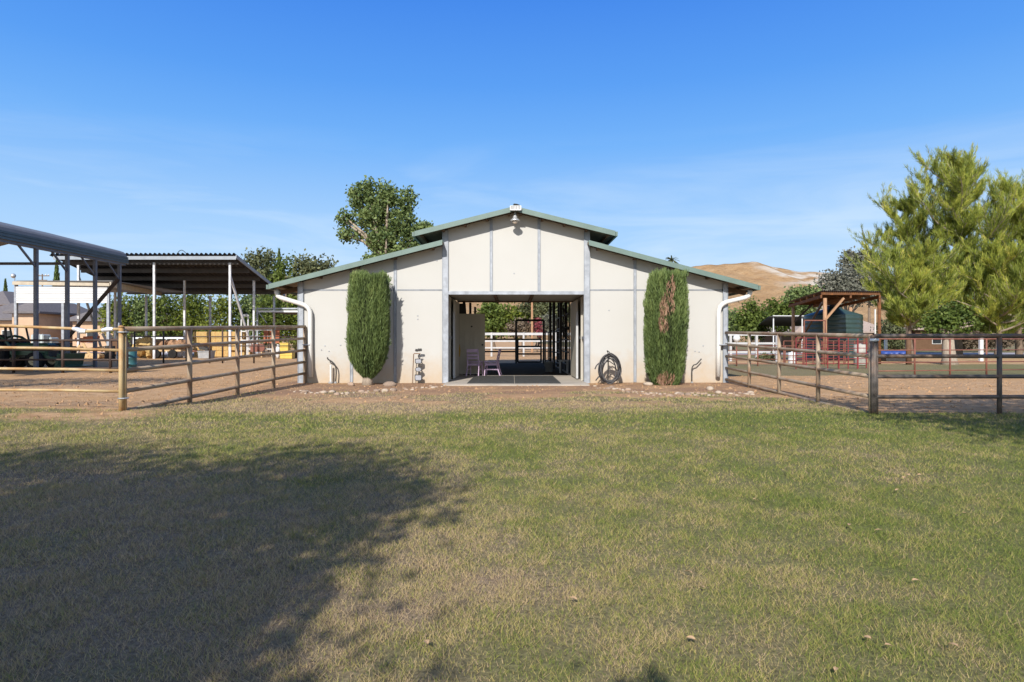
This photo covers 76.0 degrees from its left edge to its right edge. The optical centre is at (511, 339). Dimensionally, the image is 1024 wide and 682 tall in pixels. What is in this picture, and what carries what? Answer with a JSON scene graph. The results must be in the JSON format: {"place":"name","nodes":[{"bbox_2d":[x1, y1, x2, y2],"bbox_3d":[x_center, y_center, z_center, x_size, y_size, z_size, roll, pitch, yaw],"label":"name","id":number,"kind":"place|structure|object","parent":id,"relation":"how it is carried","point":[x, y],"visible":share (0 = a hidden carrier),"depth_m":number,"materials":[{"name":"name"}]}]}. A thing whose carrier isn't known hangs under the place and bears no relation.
{"place":"outdoors","nodes":[
{"label":"outdoors","id":0,"kind":"place"},
{"bbox_2d":[0,291,13,305],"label":"hill house","id":1,"kind":"structure","parent":0,"point":[6,297],"depth_m":96.65,"materials":[{"name":"beige paint"}]},
{"bbox_2d":[194,338,210,342],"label":"straw bale","id":2,"kind":"object","parent":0,"point":[201,340],"visible":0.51,"depth_m":44.73},
{"bbox_2d":[194,332,210,337],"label":"straw bale","id":3,"kind":"object","parent":2,"relation":"on","point":[201,333],"visible":0.81,"depth_m":44.69},
{"bbox_2d":[211,338,227,341],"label":"straw bale","id":4,"kind":"object","parent":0,"point":[218,339],"visible":0.47,"depth_m":44.67},
{"bbox_2d":[211,332,227,337],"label":"straw bale","id":5,"kind":"object","parent":4,"relation":"on","point":[218,333],"visible":0.79,"depth_m":44.64},
{"bbox_2d":[0,342,1023,681],"bbox_3d":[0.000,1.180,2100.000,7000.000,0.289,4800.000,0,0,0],"label":"ground","id":6,"kind":"structure","parent":0,"point":[888,386],"depth_m":4.36,"materials":[{"name":"soil"}]},
{"bbox_2d":[29,334,50,342],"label":"liquid tote","id":7,"kind":"object","parent":6,"relation":"on","point":[44,336],"visible":0.32,"depth_m":43.65,"materials":[{"name":"plastic"}]},
{"bbox_2d":[0,327,93,366],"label":"tractor","id":8,"kind":"object","parent":6,"relation":"on","point":[29,354],"visible":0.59,"depth_m":25.34,"materials":[{"name":"black paint"}]},
{"bbox_2d":[53,260,59,280],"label":"cypress tree","id":9,"kind":"object","parent":6,"relation":"on","point":[56,274],"visible":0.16,"depth_m":99.84,"materials":[{"name":"green plant"}]},
{"bbox_2d":[0,324,118,392],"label":"tan gate","id":10,"kind":"structure","parent":6,"relation":"on","point":[85,331],"depth_m":9.93,"materials":[{"name":"beige metal"}]},
{"bbox_2d":[0,222,128,370],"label":"carport","id":11,"kind":"object","parent":6,"relation":"on","point":[36,241],"visible":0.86,"depth_m":25.91,"materials":[{"name":"metal"}]},
{"bbox_2d":[0,339,128,372],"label":"yard fence","id":12,"kind":"object","parent":6,"relation":"on","point":[62,359],"visible":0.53,"depth_m":22.97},
{"bbox_2d":[0,303,159,351],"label":"house","id":13,"kind":"structure","parent":6,"relation":"on","point":[49,314],"depth_m":62.64,"materials":[{"name":"beige paint"}]},
{"bbox_2d":[12,281,186,345],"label":"pole shed","id":14,"kind":"structure","parent":6,"relation":"on","point":[80,292],"depth_m":37.12,"materials":[{"name":"white paint"}]},
{"bbox_2d":[97,292,140,346],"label":"citrus tree","id":15,"kind":"object","parent":6,"relation":"on","point":[102,310],"visible":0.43,"depth_m":61.19,"materials":[{"name":"green plant"}]},
{"bbox_2d":[117,323,128,410],"bbox_3d":[-5.909,0.497,9.964,0.156,1.507,0.152,0,0,0],"label":"corner post","id":16,"kind":"object","parent":6,"relation":"on","point":[122,398],"visible":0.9,"depth_m":9.93,"materials":[{"name":"wood"}]},
{"bbox_2d":[129,351,136,371],"bbox_3d":[-13.678,0.745,23.489,0.448,0.811,0.441,0,0,0],"label":"barrel","id":17,"kind":"object","parent":6,"relation":"on","point":[132,358],"visible":0.34,"depth_m":23.37,"materials":[{"name":"teal plastic"}]},
{"bbox_2d":[122,292,163,343],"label":"citrus tree","id":18,"kind":"object","parent":6,"relation":"on","point":[138,317],"visible":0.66,"depth_m":61.83,"materials":[{"name":"green plant"}]},
{"bbox_2d":[132,337,157,358],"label":"hay pile","id":19,"kind":"object","parent":6,"relation":"on","point":[148,354],"visible":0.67,"depth_m":40.55,"materials":[{"name":"plant"}]},
{"bbox_2d":[140,294,182,351],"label":"citrus tree","id":20,"kind":"object","parent":6,"relation":"on","point":[165,309],"visible":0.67,"depth_m":61.91,"materials":[{"name":"green plant"}]},
{"bbox_2d":[50,250,284,358],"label":"hay shelter","id":21,"kind":"object","parent":6,"relation":"on","point":[216,273],"visible":0.81,"depth_m":42.10,"materials":[{"name":"metal"}]},
{"bbox_2d":[152,339,196,357],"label":"hay trailer","id":22,"kind":"object","parent":6,"relation":"on","point":[172,353],"visible":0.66,"depth_m":40.89,"materials":[{"name":"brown wood"}]},
{"bbox_2d":[166,294,217,348],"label":"citrus tree","id":23,"kind":"object","parent":6,"relation":"on","point":[194,312],"visible":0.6,"depth_m":61.77,"materials":[{"name":"green plant"}]},
{"bbox_2d":[197,351,214,357],"bbox_3d":[-18.625,0.905,39.950,0.810,0.450,0.780,0,0,0],"label":"grey trough","id":24,"kind":"object","parent":6,"relation":"on","point":[203,354],"visible":0.84,"depth_m":39.60,"materials":[{"name":"plastic"}]},
{"bbox_2d":[124,325,306,408],"bbox_3d":[-5.817,0.466,13.888,0.166,1.712,7.780,0,0,3],"label":"pipe fence","id":25,"kind":"object","parent":6,"relation":"on","point":[189,362],"visible":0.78,"depth_m":12.83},
{"bbox_2d":[134,329,297,362],"bbox_3d":[-14.662,0.381,32.471,8.163,1.837,0.079,0,0,0],"label":"yard fence","id":26,"kind":"object","parent":6,"relation":"on","point":[222,336],"visible":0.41,"depth_m":32.45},
{"bbox_2d":[196,294,243,331],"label":"citrus tree","id":27,"kind":"object","parent":6,"relation":"on","point":[221,309],"visible":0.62,"depth_m":60.77,"materials":[{"name":"green plant"}]},
{"bbox_2d":[213,350,228,355],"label":"straw bale","id":28,"kind":"object","parent":6,"relation":"on","point":[219,352],"visible":0.8,"depth_m":44.86},
{"bbox_2d":[223,294,263,343],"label":"citrus tree","id":29,"kind":"object","parent":6,"relation":"on","point":[246,302],"visible":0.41,"depth_m":62.24,"materials":[{"name":"green plant"}]},
{"bbox_2d":[248,337,264,356],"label":"pump engine","id":30,"kind":"object","parent":6,"relation":"on","point":[259,348],"visible":0.76,"depth_m":42.81,"materials":[{"name":"metal"}]},
{"bbox_2d":[241,246,281,348],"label":"tree","id":31,"kind":"object","parent":6,"relation":"on","point":[259,261],"visible":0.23,"depth_m":84.31,"materials":[{"name":"green plant"}]},
{"bbox_2d":[244,294,291,351],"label":"citrus tree","id":32,"kind":"object","parent":6,"relation":"on","point":[266,302],"visible":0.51,"depth_m":60.83,"materials":[{"name":"green plant"}]},
{"bbox_2d":[256,308,297,353],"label":"lean to","id":33,"kind":"object","parent":6,"relation":"on","point":[291,312],"visible":0.45,"depth_m":44.98,"materials":[{"name":"metal"}]},
{"bbox_2d":[261,253,297,342],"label":"tree","id":34,"kind":"object","parent":6,"relation":"on","point":[278,275],"visible":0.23,"depth_m":84.27,"materials":[{"name":"green plant"}]},
{"bbox_2d":[275,294,297,349],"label":"citrus tree","id":35,"kind":"object","parent":6,"relation":"on","point":[294,319],"visible":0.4,"depth_m":61.72,"materials":[{"name":"green plant"}]},
{"bbox_2d":[280,353,294,358],"bbox_3d":[-13.758,0.934,40.133,0.780,0.432,0.617,0,0,0],"label":"plastic crate","id":36,"kind":"object","parent":6,"relation":"on","point":[287,356],"visible":0.65,"depth_m":39.85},
{"bbox_2d":[285,248,338,299],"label":"tree","id":37,"kind":"object","parent":6,"relation":"on","point":[305,265],"visible":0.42,"depth_m":84.25,"materials":[{"name":"green plant"}]},
{"bbox_2d":[344,269,392,384],"bbox_3d":[-3.727,-0.310,17.021,1.250,3.080,1.131,0,0,0],"label":"columnar shrub","id":38,"kind":"object","parent":6,"relation":"on","point":[368,340],"visible":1,"depth_m":16.66,"materials":[{"name":"green plant"}]},
{"bbox_2d":[333,175,433,259],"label":"poplar tree","id":39,"kind":"object","parent":6,"relation":"on","point":[384,232],"visible":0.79,"depth_m":45.55,"materials":[{"name":"green plant"}]},
{"bbox_2d":[412,348,421,382],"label":"electrical utility boxes","id":40,"kind":"object","parent":6,"relation":"on","point":[418,376],"visible":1,"depth_m":17.55,"materials":[{"name":"grey metal"}]},
{"bbox_2d":[476,302,517,349],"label":"aisle tree","id":41,"kind":"object","parent":6,"relation":"on","point":[493,312],"visible":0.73,"depth_m":74.10,"materials":[{"name":"green plant"}]},
{"bbox_2d":[0,371,1023,417],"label":"loose soil","id":42,"kind":"structure","parent":6,"relation":"on","point":[143,401],"depth_m":15.37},
{"bbox_2d":[266,205,760,382],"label":"barn","id":43,"kind":"structure","parent":6,"relation":"on","point":[593,276],"depth_m":17.78,"materials":[{"name":"metal"}]},
{"bbox_2d":[453,300,458,377],"bbox_3d":[-1.676,-0.015,19.760,0.060,2.270,1.635,0,0,0],"label":"door leaf","id":44,"kind":"structure","parent":43,"relation":"in","point":[455,304],"depth_m":19.18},
{"bbox_2d":[459,314,484,373],"bbox_3d":[-1.322,0.139,21.485,0.869,1.981,0.125,0,0,0],"label":"panel door","id":45,"kind":"structure","parent":43,"relation":"attached to","point":[471,331],"depth_m":21.51,"materials":[{"name":"beige paint"}]},
{"bbox_2d":[459,314,484,373],"bbox_3d":[-1.322,0.139,21.528,0.869,1.981,0.040,0,0,0],"label":"door slab","id":46,"kind":"structure","parent":45,"relation":"in","point":[463,352],"depth_m":21.51,"materials":[{"name":"beige paint"}]},
{"bbox_2d":[571,300,577,377],"bbox_3d":[1.878,-0.015,19.785,0.060,2.270,1.785,0,0,0],"label":"door leaf","id":47,"kind":"structure","parent":43,"relation":"in","point":[574,305],"depth_m":19.46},
{"bbox_2d":[497,302,530,338],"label":"aisle tree","id":48,"kind":"object","parent":6,"relation":"on","point":[513,311],"visible":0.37,"depth_m":74.28,"materials":[{"name":"green plant"}]},
{"bbox_2d":[504,316,536,351],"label":"bush","id":49,"kind":"object","parent":6,"relation":"on","point":[523,326],"visible":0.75,"depth_m":62.59,"materials":[{"name":"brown plant"}]},
{"bbox_2d":[485,332,555,355],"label":"white fence","id":50,"kind":"object","parent":6,"relation":"on","point":[491,341],"visible":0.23,"depth_m":45.97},
{"bbox_2d":[531,302,532,351],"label":"wooden pole","id":51,"kind":"object","parent":6,"relation":"on","point":[531,325],"visible":0.5,"depth_m":59.92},
{"bbox_2d":[528,317,542,351],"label":"bush","id":52,"kind":"object","parent":6,"relation":"on","point":[537,326],"visible":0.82,"depth_m":60.88,"materials":[{"name":"plant"}]},
{"bbox_2d":[514,302,567,348],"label":"aisle tree","id":53,"kind":"object","parent":6,"relation":"on","point":[540,309],"visible":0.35,"depth_m":74.11,"materials":[{"name":"green plant"}]},
{"bbox_2d":[541,314,555,331],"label":"bush","id":54,"kind":"object","parent":6,"relation":"on","point":[546,317],"visible":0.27,"depth_m":64.59,"materials":[{"name":"green plant"}]},
{"bbox_2d":[595,350,621,383],"bbox_3d":[2.510,0.729,17.183,0.721,0.901,0.240,0,0,0],"label":"garden hose","id":55,"kind":"object","parent":6,"relation":"on","point":[614,359],"visible":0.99,"depth_m":17.12,"materials":[{"name":"black rubber"}]},
{"bbox_2d":[642,267,689,384],"bbox_3d":[3.995,-0.324,16.975,1.206,3.142,1.177,0,0,0],"label":"columnar shrub","id":56,"kind":"object","parent":6,"relation":"on","point":[666,316],"visible":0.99,"depth_m":16.60,"materials":[{"name":"green plant"}]},
{"bbox_2d":[728,306,741,349],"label":"yard tree","id":57,"kind":"object","parent":6,"relation":"on","point":[731,323],"visible":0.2,"depth_m":69.50,"materials":[{"name":"green plant"}]},
{"bbox_2d":[728,334,775,360],"bbox_3d":[12.390,0.426,35.613,4.126,1.649,0.140,0,0,0],"label":"white fence","id":58,"kind":"object","parent":6,"relation":"on","point":[756,342],"visible":0.36,"depth_m":35.58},
{"bbox_2d":[732,296,772,349],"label":"yard tree","id":59,"kind":"object","parent":6,"relation":"on","point":[751,318],"visible":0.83,"depth_m":65.50,"materials":[{"name":"green plant"}]},
{"bbox_2d":[728,345,785,365],"bbox_3d":[10.441,0.778,29.053,3.388,1.045,0.059,0,0,0],"label":"yard fence","id":60,"kind":"object","parent":6,"relation":"on","point":[757,354],"visible":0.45,"depth_m":29.04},
{"bbox_2d":[754,351,775,360],"bbox_3d":[13.548,0.976,34.995,1.214,0.749,0.937,0,0,0],"label":"bush","id":61,"kind":"object","parent":6,"relation":"on","point":[766,356],"visible":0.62,"depth_m":34.78,"materials":[{"name":"green plant"}]},
{"bbox_2d":[760,295,807,346],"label":"yard tree","id":62,"kind":"object","parent":6,"relation":"on","point":[781,308],"visible":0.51,"depth_m":71.47,"materials":[{"name":"green plant"}]},
{"bbox_2d":[783,341,802,364],"bbox_3d":[12.805,0.598,29.838,0.915,1.104,0.044,0,0,0],"label":"stock panel","id":63,"kind":"object","parent":6,"relation":"on","point":[793,355],"visible":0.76,"depth_m":29.82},
{"bbox_2d":[725,331,872,413],"bbox_3d":[5.730,0.545,14.057,0.079,1.547,7.522,0,0,1],"label":"pipe fence","id":64,"kind":"object","parent":6,"relation":"on","point":[817,368],"visible":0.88,"depth_m":12.71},
{"bbox_2d":[781,283,824,315],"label":"yard tree","id":65,"kind":"object","parent":6,"relation":"on","point":[797,292],"visible":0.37,"depth_m":79.28,"materials":[{"name":"green plant"}]},
{"bbox_2d":[795,338,815,368],"bbox_3d":[11.527,0.534,25.674,0.843,1.232,0.041,0,0,0],"label":"stock panel","id":66,"kind":"object","parent":6,"relation":"on","point":[796,358],"visible":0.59,"depth_m":25.66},
{"bbox_2d":[805,341,822,363],"bbox_3d":[13.982,0.598,30.438,0.869,1.103,0.044,0,0,0],"label":"stock panel","id":67,"kind":"object","parent":6,"relation":"on","point":[813,345],"visible":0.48,"depth_m":30.43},
{"bbox_2d":[803,320,825,365],"bbox_3d":[13.078,0.148,28.308,0.970,2.003,0.055,0,0,0],"label":"gate frame","id":68,"kind":"object","parent":6,"relation":"on","point":[804,338],"visible":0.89,"depth_m":28.28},
{"bbox_2d":[759,306,882,348],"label":"house","id":69,"kind":"structure","parent":6,"relation":"on","point":[787,339],"depth_m":79.39,"materials":[{"name":"beige"}]},
{"bbox_2d":[820,338,837,367],"bbox_3d":[12.610,0.534,26.174,0.886,1.232,0.041,0,0,0],"label":"stock panel","id":70,"kind":"object","parent":6,"relation":"on","point":[827,358],"visible":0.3,"depth_m":26.16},
{"bbox_2d":[823,341,843,364],"bbox_3d":[14.737,0.598,30.038,0.983,1.104,0.044,0,0,0],"label":"stock panel","id":71,"kind":"object","parent":6,"relation":"on","point":[833,345],"visible":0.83,"depth_m":30.02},
{"bbox_2d":[788,290,880,364],"bbox_3d":[16.640,-0.520,34.178,3.521,3.540,8.582,0,0,17],"label":"timber shelter","id":72,"kind":"object","parent":6,"relation":"on","point":[820,299],"visible":0.9,"depth_m":32.01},
{"bbox_2d":[803,305,875,360],"bbox_3d":[18.630,-0.404,37.840,3.118,3.209,3.555,0,0,0],"label":"water tank","id":73,"kind":"object","parent":6,"relation":"on","point":[840,320],"visible":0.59,"depth_m":36.69,"materials":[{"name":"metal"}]},
{"bbox_2d":[838,338,857,368],"bbox_3d":[13.274,0.534,25.874,0.768,1.232,0.041,0,0,0],"label":"stock panel","id":74,"kind":"object","parent":6,"relation":"on","point":[839,358],"visible":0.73,"depth_m":25.86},
{"bbox_2d":[835,245,864,272],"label":"grey tree","id":75,"kind":"object","parent":6,"relation":"on","point":[845,260],"visible":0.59,"depth_m":129.32,"materials":[{"name":"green plant"}]},
{"bbox_2d":[810,263,891,311],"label":"grey tree","id":76,"kind":"object","parent":6,"relation":"on","point":[844,281],"visible":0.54,"depth_m":88.96,"materials":[{"name":"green plant"}]},
{"bbox_2d":[853,344,865,364],"bbox_3d":[15.851,0.664,29.838,0.568,0.972,0.559,0,0,0],"label":"barrel","id":77,"kind":"object","parent":6,"relation":"on","point":[862,348],"visible":0.62,"depth_m":29.60,"materials":[{"name":"beige plastic"}]},
{"bbox_2d":[858,247,882,322],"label":"grey tree","id":78,"kind":"object","parent":6,"relation":"on","point":[869,316],"visible":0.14,"depth_m":129.78,"materials":[{"name":"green plant"}]},
{"bbox_2d":[870,335,878,413],"bbox_3d":[5.683,0.600,10.276,0.132,1.341,0.129,0,0,0],"label":"corner post","id":79,"kind":"object","parent":6,"relation":"on","point":[872,339],"visible":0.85,"depth_m":10.25,"materials":[{"name":"wood"}]},
{"bbox_2d":[870,317,905,349],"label":"bush","id":80,"kind":"object","parent":6,"relation":"on","point":[895,344],"visible":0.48,"depth_m":71.38,"materials":[{"name":"green plant"}]},
{"bbox_2d":[881,351,905,360],"bbox_3d":[20.762,0.872,35.610,1.726,0.555,1.135,0,0,0],"label":"blue trough","id":81,"kind":"object","parent":6,"relation":"on","point":[893,352],"visible":0.39,"depth_m":35.21,"materials":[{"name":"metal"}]},
{"bbox_2d":[843,174,947,349],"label":"pine tree","id":82,"kind":"object","parent":6,"relation":"on","point":[918,221],"visible":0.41,"depth_m":48.92,"materials":[{"name":"green plant"}]},
{"bbox_2d":[906,340,911,364],"bbox_3d":[18.560,0.550,30.667,0.257,1.400,0.257,0,0,0],"label":"timber post","id":83,"kind":"object","parent":6,"relation":"on","point":[908,344],"visible":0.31,"depth_m":30.57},
{"bbox_2d":[858,235,966,353],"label":"pine tree","id":84,"kind":"object","parent":6,"relation":"on","point":[910,279],"visible":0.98,"depth_m":40.13,"materials":[{"name":"green plant"}]},
{"bbox_2d":[882,325,967,349],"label":"house","id":85,"kind":"structure","parent":6,"relation":"on","point":[928,344],"depth_m":76.00,"materials":[{"name":"beige"}]},
{"bbox_2d":[913,294,983,364],"bbox_3d":[20.679,-0.495,30.997,3.079,3.490,1.915,0,0,0],"label":"mulberry tree","id":86,"kind":"object","parent":6,"relation":"on","point":[947,320],"visible":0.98,"depth_m":30.70,"materials":[{"name":"green plant"}]},
{"bbox_2d":[874,334,1023,413],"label":"pipe fence","id":87,"kind":"object","parent":6,"relation":"on","point":[999,376],"visible":0.88,"depth_m":10.25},
{"bbox_2d":[875,141,1023,353],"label":"pine tree","id":88,"kind":"object","parent":6,"relation":"on","point":[960,178],"visible":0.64,"depth_m":45.20,"materials":[{"name":"green plant"}]},
{"bbox_2d":[878,338,1023,374],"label":"yard fence","id":89,"kind":"object","parent":6,"relation":"on","point":[950,350],"visible":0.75,"depth_m":21.31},
{"bbox_2d":[978,340,983,360],"bbox_3d":[25.485,0.551,35.613,0.180,1.398,0.180,0,0,0],"label":"white post","id":90,"kind":"object","parent":6,"relation":"on","point":[980,344],"depth_m":35.53,"materials":[{"name":"paint"}]},
{"bbox_2d":[940,231,1023,353],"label":"pine tree","id":91,"kind":"object","parent":6,"relation":"on","point":[1007,264],"visible":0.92,"depth_m":41.47,"materials":[{"name":"green plant"}]},
{"bbox_2d":[962,331,1014,351],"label":"bush","id":92,"kind":"object","parent":6,"relation":"on","point":[971,344],"visible":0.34,"depth_m":61.13,"materials":[{"name":"brown plant"}]},
{"bbox_2d":[975,166,1023,353],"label":"pine tree","id":93,"kind":"object","parent":6,"relation":"on","point":[1017,217],"visible":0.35,"depth_m":44.73,"materials":[{"name":"green plant"}]},
{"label":"stall floor","id":94,"kind":"structure","parent":6,"relation":"on","visible":0},
{"bbox_2d":[556,302,569,371],"bbox_3d":[2.008,-0.100,26.150,0.055,2.500,6.355,0,0,0],"label":"pipe railing","id":95,"kind":"object","parent":94,"relation":"on","point":[567,315],"visible":0.55,"depth_m":23.88,"materials":[{"name":"black metal"}]},
{"bbox_2d":[0,390,1023,681],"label":"lawn grass","id":96,"kind":"structure","parent":0,"point":[468,444],"depth_m":4.52,"materials":[{"name":"plant"}]},
{"bbox_2d":[0,0,1023,339],"label":"sky","id":97,"kind":"structure","parent":0,"point":[695,132],"materials":[{"name":"blue"}]},
{"bbox_2d":[464,363,567,374],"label":"dirty aisle floor","id":98,"kind":"structure","parent":0,"point":[522,368],"depth_m":24.33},
{"bbox_2d":[517,339,541,362],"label":"pipe gate","id":99,"kind":"structure","parent":98,"relation":"on","point":[518,353],"depth_m":31.63,"materials":[{"name":"black metal"}]},
{"bbox_2d":[515,319,544,362],"bbox_3d":[0.863,0.083,31.543,1.432,2.134,0.102,0,0,0],"label":"gate frame","id":100,"kind":"object","parent":98,"relation":"on","point":[516,320],"visible":0.95,"depth_m":31.50,"materials":[{"name":"black metal"}]},
{"bbox_2d":[544,357,553,371],"bbox_3d":[1.322,0.891,23.500,0.360,0.517,0.360,0,0,0],"label":"feed bucket","id":101,"kind":"object","parent":98,"relation":"on","point":[548,366],"visible":1,"depth_m":23.38,"materials":[{"name":"grey plastic"}]},
{"bbox_2d":[549,302,551,361],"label":"steel column","id":102,"kind":"structure","parent":98,"relation":"on","point":[550,331],"depth_m":26.95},
{"bbox_2d":[545,331,558,366],"bbox_3d":[1.820,0.387,29.293,0.054,1.526,4.573,0,0,-5],"label":"pipe railing","id":103,"kind":"object","parent":98,"relation":"on","point":[557,342],"visible":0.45,"depth_m":30.62,"materials":[{"name":"black metal"}]},
{"bbox_2d":[553,302,554,368],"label":"steel column","id":104,"kind":"structure","parent":98,"relation":"on","point":[554,334],"depth_m":25.55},
{"bbox_2d":[559,302,561,370],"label":"steel column","id":105,"kind":"structure","parent":98,"relation":"on","point":[560,335],"depth_m":23.95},
{"bbox_2d":[443,365,589,385],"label":"concrete floor","id":106,"kind":"structure","parent":0,"point":[563,380],"depth_m":18.00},
{"bbox_2d":[466,349,482,375],"bbox_3d":[-1.196,0.721,20.853,0.440,0.870,0.536,0,0,12],"label":"wooden chair","id":107,"kind":"object","parent":106,"relation":"on","point":[470,364],"visible":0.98,"depth_m":20.69,"materials":[{"name":"purple paint"}]},
{"bbox_2d":[467,376,513,383],"bbox_3d":[-0.560,1.141,18.875,1.238,0.018,3.450,0,0,0],"label":"rubber mat","id":108,"kind":"object","parent":106,"relation":"on","point":[492,380],"visible":1,"depth_m":18.15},
{"bbox_2d":[484,349,501,375],"bbox_3d":[-0.606,0.721,21.014,0.536,0.870,0.440,0,0,7],"label":"wooden chair","id":109,"kind":"object","parent":106,"relation":"on","point":[487,364],"visible":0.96,"depth_m":20.83,"materials":[{"name":"purple paint"}]},
{"bbox_2d":[514,376,560,383],"bbox_3d":[0.681,1.141,18.875,1.211,0.018,3.450,0,0,0],"label":"rubber mat","id":110,"kind":"object","parent":106,"relation":"on","point":[536,379],"visible":1,"depth_m":18.15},
{"bbox_2d":[282,262,945,341],"bbox_3d":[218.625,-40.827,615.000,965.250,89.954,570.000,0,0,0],"label":"hill","id":111,"kind":"structure","parent":0,"point":[771,281],"depth_m":639.99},
{"bbox_2d":[728,353,1014,354],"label":"gravel drive","id":112,"kind":"structure","parent":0,"point":[916,353],"depth_m":54.07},
{"bbox_2d":[758,315,803,352],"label":"shade shelter","id":113,"kind":"object","parent":112,"relation":"on","point":[779,320],"visible":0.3,"depth_m":57.84,"materials":[{"name":"metal"}]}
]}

